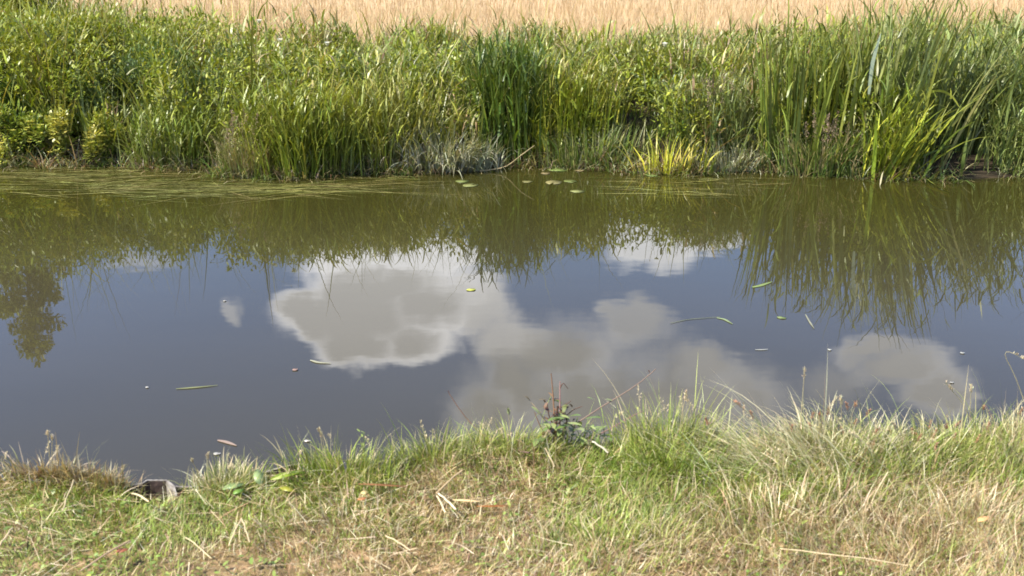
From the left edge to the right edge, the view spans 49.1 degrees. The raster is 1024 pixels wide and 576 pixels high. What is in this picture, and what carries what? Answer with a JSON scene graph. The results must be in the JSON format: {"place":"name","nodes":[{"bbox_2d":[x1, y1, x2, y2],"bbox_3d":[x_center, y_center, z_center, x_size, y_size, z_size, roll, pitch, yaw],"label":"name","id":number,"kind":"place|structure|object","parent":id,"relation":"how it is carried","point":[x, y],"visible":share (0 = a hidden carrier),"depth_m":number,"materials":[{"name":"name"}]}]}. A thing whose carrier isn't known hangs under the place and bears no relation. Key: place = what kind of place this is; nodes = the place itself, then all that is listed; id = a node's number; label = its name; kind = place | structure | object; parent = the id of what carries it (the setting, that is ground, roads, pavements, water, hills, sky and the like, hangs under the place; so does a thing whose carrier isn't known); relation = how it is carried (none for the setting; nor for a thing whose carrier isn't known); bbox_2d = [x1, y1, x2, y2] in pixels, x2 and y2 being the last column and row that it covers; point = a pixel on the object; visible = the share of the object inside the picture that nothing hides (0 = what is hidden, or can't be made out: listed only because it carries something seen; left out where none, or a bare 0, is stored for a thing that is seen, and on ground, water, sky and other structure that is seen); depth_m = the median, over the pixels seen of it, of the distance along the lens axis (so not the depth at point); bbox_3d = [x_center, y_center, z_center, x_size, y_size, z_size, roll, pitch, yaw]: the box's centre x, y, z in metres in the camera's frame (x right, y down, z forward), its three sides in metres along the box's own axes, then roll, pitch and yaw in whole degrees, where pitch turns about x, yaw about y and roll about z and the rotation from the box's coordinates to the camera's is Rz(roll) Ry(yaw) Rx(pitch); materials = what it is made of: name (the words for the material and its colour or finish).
{"place":"outdoors","nodes":[
{"label":"outdoors","id":0,"kind":"place"},
{"bbox_2d":[176,385,215,388],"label":"floating grass","id":1,"kind":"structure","parent":0,"point":[195,387],"depth_m":5.28,"materials":[{"name":"green plant"}]},
{"bbox_2d":[217,440,236,445],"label":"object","id":2,"kind":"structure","parent":0,"point":[227,442],"depth_m":4.69,"materials":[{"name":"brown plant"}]},
{"bbox_2d":[0,165,1023,489],"bbox_3d":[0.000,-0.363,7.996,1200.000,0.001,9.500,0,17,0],"label":"water","id":3,"kind":"structure","parent":0,"point":[908,293],"depth_m":6.45,"materials":[{"name":"grey liquid"}]},
{"bbox_2d":[0,165,825,205],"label":"floating weed","id":4,"kind":"object","parent":3,"relation":"on","point":[235,188],"visible":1,"depth_m":9.65,"materials":[{"name":"green plant"}]},
{"bbox_2d":[463,183,477,186],"bbox_3d":[-0.358,-0.890,9.702,0.135,0.003,0.141,0,17,0],"label":"lily pad","id":5,"kind":"object","parent":3,"relation":"on","point":[468,185],"visible":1,"depth_m":9.69,"materials":[{"name":"green plant"}]},
{"bbox_2d":[480,146,533,171],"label":"reed stalk","id":6,"kind":"object","parent":3,"relation":"in","point":[506,165],"visible":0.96,"depth_m":10.26,"materials":[{"name":"beige plant"}]},
{"bbox_2d":[546,180,560,183],"bbox_3d":[0.365,-0.925,9.814,0.142,0.003,0.173,0,17,0],"label":"lily pad","id":7,"kind":"object","parent":3,"relation":"on","point":[552,181],"visible":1,"depth_m":9.81,"materials":[{"name":"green plant"}]},
{"bbox_2d":[547,168,566,170],"bbox_3d":[0.420,-1.098,10.376,0.185,0.003,0.161,0,17,0],"label":"lily pad","id":8,"kind":"object","parent":3,"relation":"on","point":[556,169],"visible":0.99,"depth_m":10.37,"materials":[{"name":"green plant"}]},
{"bbox_2d":[960,139,966,176],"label":"reed leaf","id":9,"kind":"object","parent":3,"relation":"in","point":[963,159],"visible":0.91,"depth_m":9.86,"materials":[{"name":"green plant"}]},
{"bbox_2d":[0,390,1023,575],"bbox_3d":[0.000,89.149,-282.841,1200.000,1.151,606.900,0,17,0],"label":"bank","id":10,"kind":"structure","parent":0,"point":[242,564],"depth_m":3.23,"materials":[{"name":"green plant"}]},
{"bbox_2d":[45,430,50,473],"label":"grass stalk","id":11,"kind":"object","parent":10,"relation":"on","point":[47,432],"depth_m":3.53,"materials":[{"name":"plant"}]},
{"bbox_2d":[62,479,73,511],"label":"straw stalk","id":12,"kind":"object","parent":10,"relation":"on","point":[67,495],"visible":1,"depth_m":3.38,"materials":[{"name":"beige plant"}]},
{"bbox_2d":[0,433,151,501],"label":"grass tuft","id":13,"kind":"object","parent":10,"relation":"on","point":[23,470],"visible":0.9,"depth_m":3.57,"materials":[{"name":"brown plant"}]},
{"bbox_2d":[22,441,184,504],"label":"grass tuft","id":14,"kind":"object","parent":10,"relation":"on","point":[106,483],"visible":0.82,"depth_m":3.57,"materials":[{"name":"green plant"}]},
{"bbox_2d":[79,540,129,571],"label":"straw stalk","id":15,"kind":"object","parent":10,"relation":"on","point":[100,557],"visible":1,"depth_m":3.06,"materials":[{"name":"beige plant"}]},
{"bbox_2d":[108,464,300,504],"bbox_3d":[-1.610,1.078,3.714,2.598,0.958,0.161,-1,17,-3],"label":"sheet piling","id":16,"kind":"object","parent":10,"relation":"attached to","point":[156,487],"visible":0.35,"depth_m":3.60,"materials":[{"name":"metal"}]},
{"bbox_2d":[151,449,284,504],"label":"grass tuft","id":17,"kind":"object","parent":10,"relation":"on","point":[235,472],"visible":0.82,"depth_m":3.56,"materials":[{"name":"green plant"}]},
{"bbox_2d":[222,482,243,489],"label":"broad leaf","id":18,"kind":"object","parent":10,"relation":"on","point":[229,486],"visible":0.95,"depth_m":3.51,"materials":[{"name":"green plant"}]},
{"bbox_2d":[179,452,287,495],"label":"grass tuft","id":19,"kind":"object","parent":10,"relation":"on","point":[243,473],"visible":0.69,"depth_m":3.60,"materials":[{"name":"green plant"}]},
{"bbox_2d":[228,518,241,545],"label":"straw stalk","id":20,"kind":"object","parent":10,"relation":"on","point":[234,532],"visible":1,"depth_m":3.18,"materials":[{"name":"beige plant"}]},
{"bbox_2d":[253,469,263,484],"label":"broad leaf","id":21,"kind":"object","parent":10,"relation":"on","point":[259,473],"visible":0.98,"depth_m":3.55,"materials":[{"name":"green plant"}]},
{"bbox_2d":[270,472,299,479],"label":"broad leaf","id":22,"kind":"object","parent":10,"relation":"on","point":[286,475],"visible":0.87,"depth_m":3.59,"materials":[{"name":"green plant"}]},
{"bbox_2d":[280,486,297,491],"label":"broad leaf","id":23,"kind":"object","parent":10,"relation":"on","point":[288,488],"visible":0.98,"depth_m":3.50,"materials":[{"name":"yellow plant"}]},
{"bbox_2d":[210,425,441,504],"bbox_3d":[-0.591,0.513,3.621,0.794,0.230,0.404,0,17,0],"label":"grass tuft","id":24,"kind":"object","parent":10,"relation":"on","point":[357,465],"visible":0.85,"depth_m":3.63,"materials":[{"name":"green plant"}]},
{"bbox_2d":[187,467,527,575],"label":"grass tuft","id":25,"kind":"object","parent":10,"relation":"on","point":[341,514],"visible":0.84,"depth_m":3.33,"materials":[{"name":"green plant"}]},
{"bbox_2d":[357,429,369,470],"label":"leafy sprig","id":26,"kind":"object","parent":10,"relation":"on","point":[363,445],"visible":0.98,"depth_m":3.60,"materials":[{"name":"green plant"}]},
{"bbox_2d":[362,483,405,486],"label":"dead leaf","id":27,"kind":"object","parent":10,"relation":"on","point":[380,484],"visible":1,"depth_m":3.48,"materials":[{"name":"plant"}]},
{"bbox_2d":[385,535,410,550],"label":"straw stalk","id":28,"kind":"object","parent":10,"relation":"on","point":[398,542],"visible":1,"depth_m":3.12,"materials":[{"name":"beige plant"}]},
{"bbox_2d":[352,406,516,480],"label":"grass tuft","id":29,"kind":"object","parent":10,"relation":"on","point":[447,450],"visible":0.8,"depth_m":3.70,"materials":[{"name":"green plant"}]},
{"bbox_2d":[438,493,456,509],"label":"straw stalk","id":30,"kind":"object","parent":10,"relation":"on","point":[442,496],"visible":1,"depth_m":3.36,"materials":[{"name":"white plant"}]},
{"bbox_2d":[436,470,462,493],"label":"straw stalk","id":31,"kind":"object","parent":10,"relation":"on","point":[445,484],"visible":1,"depth_m":3.46,"materials":[{"name":"beige plant"}]},
{"bbox_2d":[453,499,480,501],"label":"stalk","id":32,"kind":"object","parent":10,"relation":"on","point":[467,500],"visible":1,"depth_m":3.39,"materials":[{"name":"plant"}]},
{"bbox_2d":[448,391,529,453],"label":"bramble twig","id":33,"kind":"object","parent":10,"relation":"on","point":[475,427],"visible":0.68,"depth_m":3.87,"materials":[{"name":"brown plant"}]},
{"bbox_2d":[477,505,509,506],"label":"dead leaf","id":34,"kind":"object","parent":10,"relation":"on","point":[492,505],"visible":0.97,"depth_m":3.37,"materials":[{"name":"plant"}]},
{"bbox_2d":[0,443,1016,575],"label":"turf weeds","id":35,"kind":"object","parent":10,"relation":"on","point":[274,562],"visible":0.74,"depth_m":3.17,"materials":[{"name":"green plant"}]},
{"bbox_2d":[0,431,1020,575],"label":"loose straw","id":36,"kind":"object","parent":10,"relation":"on","point":[52,543],"visible":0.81,"depth_m":3.29,"materials":[{"name":"beige plant"}]},
{"bbox_2d":[380,407,647,476],"bbox_3d":[0.003,0.494,3.730,0.974,0.252,0.435,0,17,0],"label":"grass tuft","id":37,"kind":"object","parent":10,"relation":"on","point":[501,436],"visible":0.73,"depth_m":3.76,"materials":[{"name":"green plant"}]},
{"bbox_2d":[525,373,581,448],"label":"dead weed","id":38,"kind":"object","parent":10,"relation":"on","point":[557,413],"visible":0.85,"depth_m":3.78,"materials":[{"name":"brown plant"}]},
{"bbox_2d":[531,406,616,452],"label":"leafy weed","id":39,"kind":"object","parent":10,"relation":"on","point":[559,431],"visible":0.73,"depth_m":3.75,"materials":[{"name":"green plant"}]},
{"bbox_2d":[435,488,791,575],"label":"grass tuft","id":40,"kind":"object","parent":10,"relation":"on","point":[613,531],"visible":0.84,"depth_m":3.22,"materials":[{"name":"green plant"}]},
{"bbox_2d":[596,407,641,435],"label":"bramble twig","id":41,"kind":"object","parent":10,"relation":"on","point":[615,425],"visible":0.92,"depth_m":3.80,"materials":[{"name":"brown plant"}]},
{"bbox_2d":[569,421,747,491],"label":"grass tuft","id":42,"kind":"object","parent":10,"relation":"on","point":[639,459],"visible":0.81,"depth_m":3.60,"materials":[{"name":"green plant"}]},
{"bbox_2d":[548,361,780,471],"bbox_3d":[0.521,0.415,3.768,0.729,0.306,0.515,-8,19,-23],"label":"grass tuft","id":43,"kind":"object","parent":10,"relation":"on","point":[649,427],"visible":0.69,"depth_m":3.77,"materials":[{"name":"green plant"}]},
{"bbox_2d":[573,369,655,425],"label":"bramble twig","id":44,"kind":"object","parent":43,"relation":"on","point":[611,400],"visible":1,"depth_m":3.78,"materials":[{"name":"brown plant"}]},
{"bbox_2d":[678,390,687,441],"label":"grass stalk","id":45,"kind":"object","parent":10,"relation":"on","point":[684,397],"depth_m":3.71,"materials":[{"name":"plant"}]},
{"bbox_2d":[543,367,950,501],"bbox_3d":[0.751,0.440,3.657,1.332,0.461,0.624,0,17,0],"label":"grass tuft","id":46,"kind":"object","parent":10,"relation":"on","point":[799,447],"visible":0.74,"depth_m":3.66,"materials":[{"name":"green plant"}]},
{"bbox_2d":[733,399,781,453],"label":"grass stalk","id":47,"kind":"object","parent":10,"relation":"on","point":[737,403],"depth_m":3.65,"materials":[{"name":"plant"}]},
{"bbox_2d":[798,366,805,444],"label":"grass stalk","id":48,"kind":"object","parent":10,"relation":"on","point":[804,369],"depth_m":3.73,"materials":[{"name":"plant"}]},
{"bbox_2d":[605,450,1020,574],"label":"grass tuft","id":49,"kind":"object","parent":10,"relation":"on","point":[778,501],"visible":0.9,"depth_m":3.32,"materials":[{"name":"beige plant"}]},
{"bbox_2d":[743,350,937,470],"bbox_3d":[1.093,0.392,3.706,0.607,0.396,0.460,7,18,21],"label":"grass tuft","id":50,"kind":"object","parent":10,"relation":"on","point":[844,430],"visible":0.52,"depth_m":3.74,"materials":[{"name":"green plant"}]},
{"bbox_2d":[838,395,843,435],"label":"grass stalk","id":51,"kind":"object","parent":10,"relation":"on","point":[840,398],"depth_m":3.74,"materials":[{"name":"plant"}]},
{"bbox_2d":[780,548,907,565],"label":"straw stalk","id":52,"kind":"object","parent":10,"relation":"on","point":[843,556],"visible":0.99,"depth_m":3.04,"materials":[{"name":"beige plant"}]},
{"bbox_2d":[848,430,883,470],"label":"grass stalk","id":53,"kind":"object","parent":10,"relation":"on","point":[864,442],"depth_m":3.58,"materials":[{"name":"plant"}]},
{"bbox_2d":[867,472,888,511],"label":"straw stalk","id":54,"kind":"object","parent":10,"relation":"on","point":[878,488],"visible":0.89,"depth_m":3.38,"materials":[{"name":"beige plant"}]},
{"bbox_2d":[806,458,1023,565],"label":"grass tuft","id":55,"kind":"object","parent":10,"relation":"on","point":[944,507],"visible":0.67,"depth_m":3.31,"materials":[{"name":"beige plant"}]},
{"bbox_2d":[821,408,1012,485],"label":"grass tuft","id":56,"kind":"object","parent":10,"relation":"on","point":[902,437],"visible":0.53,"depth_m":3.69,"materials":[{"name":"green plant"}]},
{"bbox_2d":[828,366,1023,491],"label":"grass tuft","id":57,"kind":"object","parent":10,"relation":"on","point":[912,429],"visible":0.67,"depth_m":3.73,"materials":[{"name":"green plant"}]},
{"bbox_2d":[944,380,973,427],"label":"grass stalk","id":58,"kind":"object","parent":10,"relation":"on","point":[950,387],"depth_m":3.78,"materials":[{"name":"plant"}]},
{"bbox_2d":[907,379,1023,486],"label":"grass tuft","id":59,"kind":"object","parent":10,"relation":"on","point":[1004,437],"visible":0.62,"depth_m":3.78,"materials":[{"name":"green plant"}]},
{"bbox_2d":[968,384,973,439],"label":"grass stalk","id":60,"kind":"object","parent":10,"relation":"on","point":[971,389],"depth_m":3.78,"materials":[{"name":"plant"}]},
{"bbox_2d":[977,516,988,521],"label":"dead leaf","id":61,"kind":"object","parent":10,"relation":"on","point":[982,518],"visible":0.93,"depth_m":3.23,"materials":[{"name":"plant"}]},
{"bbox_2d":[1005,352,1023,399],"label":"grass stalk","id":62,"kind":"object","parent":10,"relation":"on","point":[1022,357],"depth_m":3.80,"materials":[{"name":"plant"}]},
{"bbox_2d":[0,0,1023,189],"bbox_3d":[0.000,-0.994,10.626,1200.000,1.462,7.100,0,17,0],"label":"bank","id":63,"kind":"structure","parent":0,"point":[978,171],"depth_m":10.57,"materials":[{"name":"green plant"}]},
{"bbox_2d":[0,95,59,164],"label":"yellow loosestrife","id":64,"kind":"object","parent":63,"relation":"on","point":[14,133],"visible":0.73,"depth_m":10.63,"materials":[{"name":"green plant"}]},
{"bbox_2d":[0,0,63,54],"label":"field tree","id":65,"kind":"object","parent":63,"relation":"on","point":[25,3],"visible":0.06,"depth_m":13.09,"materials":[{"name":"green plant"}]},
{"bbox_2d":[0,22,95,107],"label":"nettle bush","id":66,"kind":"object","parent":63,"relation":"on","point":[33,57],"visible":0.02,"depth_m":11.82,"materials":[{"name":"green plant"}]},
{"bbox_2d":[0,51,97,139],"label":"nettle bush","id":67,"kind":"object","parent":63,"relation":"on","point":[6,97],"visible":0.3,"depth_m":10.97,"materials":[{"name":"green plant"}]},
{"bbox_2d":[8,3,131,107],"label":"nettle bush","id":68,"kind":"object","parent":63,"relation":"on","point":[81,25],"visible":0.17,"depth_m":11.77,"materials":[{"name":"green plant"}]},
{"bbox_2d":[16,103,134,164],"bbox_3d":[-4.151,-1.445,10.587,1.077,0.596,0.520,1,17,5],"label":"yellow loosestrife","id":69,"kind":"object","parent":63,"relation":"on","point":[60,117],"visible":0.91,"depth_m":10.53,"materials":[{"name":"green plant"}]},
{"bbox_2d":[67,42,197,129],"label":"willowherb bush","id":70,"kind":"object","parent":63,"relation":"on","point":[126,71],"visible":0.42,"depth_m":11.01,"materials":[{"name":"green plant"}]},
{"bbox_2d":[99,86,238,169],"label":"reed clump","id":71,"kind":"object","parent":63,"relation":"on","point":[169,138],"visible":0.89,"depth_m":10.34,"materials":[{"name":"green plant"}]},
{"bbox_2d":[143,37,253,122],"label":"willowherb bush","id":72,"kind":"object","parent":63,"relation":"on","point":[196,71],"visible":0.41,"depth_m":11.00,"materials":[{"name":"green plant"}]},
{"bbox_2d":[201,107,283,178],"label":"grass clump","id":73,"kind":"object","parent":63,"relation":"on","point":[244,160],"visible":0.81,"depth_m":9.96,"materials":[{"name":"green plant"}]},
{"bbox_2d":[254,19,267,70],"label":"bindweed","id":74,"kind":"object","parent":63,"relation":"on","point":[258,21],"visible":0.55,"depth_m":11.22,"materials":[{"name":"green plant"}]},
{"bbox_2d":[236,42,322,113],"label":"bramble bush","id":75,"kind":"object","parent":63,"relation":"on","point":[275,54],"visible":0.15,"depth_m":10.98,"materials":[{"name":"green plant"}]},
{"bbox_2d":[271,38,287,91],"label":"bindweed","id":76,"kind":"object","parent":63,"relation":"on","point":[281,57],"visible":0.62,"depth_m":10.65,"materials":[{"name":"green plant"}]},
{"bbox_2d":[194,63,415,179],"bbox_3d":[-1.808,-1.474,9.984,2.058,1.017,1.347,0,17,0],"label":"grass clump","id":77,"kind":"object","parent":63,"relation":"on","point":[297,140],"visible":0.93,"depth_m":9.95,"materials":[{"name":"green plant"}]},
{"bbox_2d":[322,42,330,90],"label":"bindweed","id":78,"kind":"object","parent":63,"relation":"on","point":[327,43],"visible":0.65,"depth_m":10.81,"materials":[{"name":"green plant"}]},
{"bbox_2d":[311,48,379,93],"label":"bramble bush","id":79,"kind":"object","parent":63,"relation":"on","point":[355,74],"visible":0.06,"depth_m":11.04,"materials":[{"name":"green plant"}]},
{"bbox_2d":[283,57,465,174],"bbox_3d":[-1.305,-1.611,10.344,1.697,1.068,1.404,11,20,31],"label":"grass clump","id":80,"kind":"object","parent":63,"relation":"on","point":[374,106],"visible":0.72,"depth_m":10.20,"materials":[{"name":"green plant"}]},
{"bbox_2d":[362,118,530,178],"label":"sedge clump","id":81,"kind":"object","parent":63,"relation":"on","point":[460,156],"visible":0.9,"depth_m":10.23,"materials":[{"name":"green plant"}]},
{"bbox_2d":[436,25,578,167],"bbox_3d":[-0.106,-1.849,10.692,1.542,1.317,1.209,0,17,0],"label":"reed clump","id":82,"kind":"object","parent":63,"relation":"on","point":[515,94],"visible":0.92,"depth_m":10.50,"materials":[{"name":"green plant"}]},
{"bbox_2d":[0,0,1022,158],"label":"bank weeds","id":83,"kind":"object","parent":63,"relation":"on","point":[228,72],"visible":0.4,"depth_m":11.06,"materials":[{"name":"green plant"}]},
{"bbox_2d":[505,48,650,165],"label":"reed clump","id":84,"kind":"object","parent":63,"relation":"on","point":[571,107],"visible":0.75,"depth_m":10.54,"materials":[{"name":"green plant"}]},
{"bbox_2d":[518,113,695,169],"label":"sedge clump","id":85,"kind":"object","parent":63,"relation":"on","point":[573,152],"visible":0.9,"depth_m":10.41,"materials":[{"name":"green plant"}]},
{"bbox_2d":[600,131,721,174],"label":"sedge clump","id":86,"kind":"object","parent":63,"relation":"on","point":[655,161],"visible":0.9,"depth_m":10.18,"materials":[{"name":"yellow plant"}]},
{"bbox_2d":[660,43,673,85],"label":"bindweed","id":87,"kind":"object","parent":63,"relation":"on","point":[666,63],"visible":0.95,"depth_m":10.87,"materials":[{"name":"green plant"}]},
{"bbox_2d":[647,58,717,116],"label":"bramble bush","id":88,"kind":"object","parent":63,"relation":"on","point":[701,71],"visible":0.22,"depth_m":11.10,"materials":[{"name":"green plant"}]},
{"bbox_2d":[643,62,785,169],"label":"grass clump","id":89,"kind":"object","parent":63,"relation":"on","point":[727,103],"visible":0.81,"depth_m":10.39,"materials":[{"name":"green plant"}]},
{"bbox_2d":[686,139,777,173],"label":"sedge clump","id":90,"kind":"object","parent":63,"relation":"on","point":[721,161],"visible":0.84,"depth_m":10.25,"materials":[{"name":"green plant"}]},
{"bbox_2d":[739,0,891,175],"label":"iris clump","id":91,"kind":"object","parent":63,"relation":"on","point":[797,102],"visible":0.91,"depth_m":10.10,"materials":[{"name":"green plant"}]},
{"bbox_2d":[743,108,888,177],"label":"sedge clump","id":92,"kind":"object","parent":63,"relation":"on","point":[808,163],"visible":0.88,"depth_m":10.04,"materials":[{"name":"green plant"}]},
{"bbox_2d":[817,0,1004,175],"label":"iris clump","id":93,"kind":"object","parent":63,"relation":"on","point":[908,56],"visible":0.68,"depth_m":9.98,"materials":[{"name":"green plant"}]},
{"bbox_2d":[868,33,880,93],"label":"reed leaf","id":94,"kind":"object","parent":93,"relation":"attached to","point":[872,67],"visible":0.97,"depth_m":9.91,"materials":[{"name":"green plant"}]},
{"bbox_2d":[840,70,1000,180],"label":"iris clump","id":95,"kind":"object","parent":63,"relation":"on","point":[900,150],"visible":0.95,"depth_m":9.85,"materials":[{"name":"green plant"}]},
{"bbox_2d":[907,90,958,138],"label":"reed leaf","id":96,"kind":"object","parent":95,"relation":"attached to","point":[945,92],"visible":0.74,"depth_m":9.79,"materials":[{"name":"green plant"}]},
{"bbox_2d":[916,144,954,159],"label":"reed leaf","id":97,"kind":"object","parent":95,"relation":"attached to","point":[935,151],"visible":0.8,"depth_m":9.93,"materials":[{"name":"green plant"}]},
{"bbox_2d":[951,70,1009,126],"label":"reed leaf","id":98,"kind":"object","parent":95,"relation":"attached to","point":[970,103],"visible":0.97,"depth_m":9.83,"materials":[{"name":"green plant"}]},
{"bbox_2d":[892,6,1023,165],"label":"reed clump","id":99,"kind":"object","parent":63,"relation":"on","point":[1015,64],"visible":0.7,"depth_m":10.22,"materials":[{"name":"green plant"}]},
{"bbox_2d":[974,90,1023,177],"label":"reed clump","id":100,"kind":"object","parent":63,"relation":"on","point":[1012,149],"visible":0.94,"depth_m":10.06,"materials":[{"name":"green plant"}]},
{"bbox_2d":[1,0,1023,66],"bbox_3d":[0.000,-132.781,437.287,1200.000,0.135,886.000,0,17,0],"label":"field","id":101,"kind":"structure","parent":0,"point":[565,8],"depth_m":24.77,"materials":[{"name":"beige plant"}]},
{"bbox_2d":[0,0,77,16],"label":"field tree","id":102,"kind":"object","parent":101,"relation":"on","point":[56,3],"visible":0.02,"depth_m":14.19,"materials":[{"name":"green plant"}]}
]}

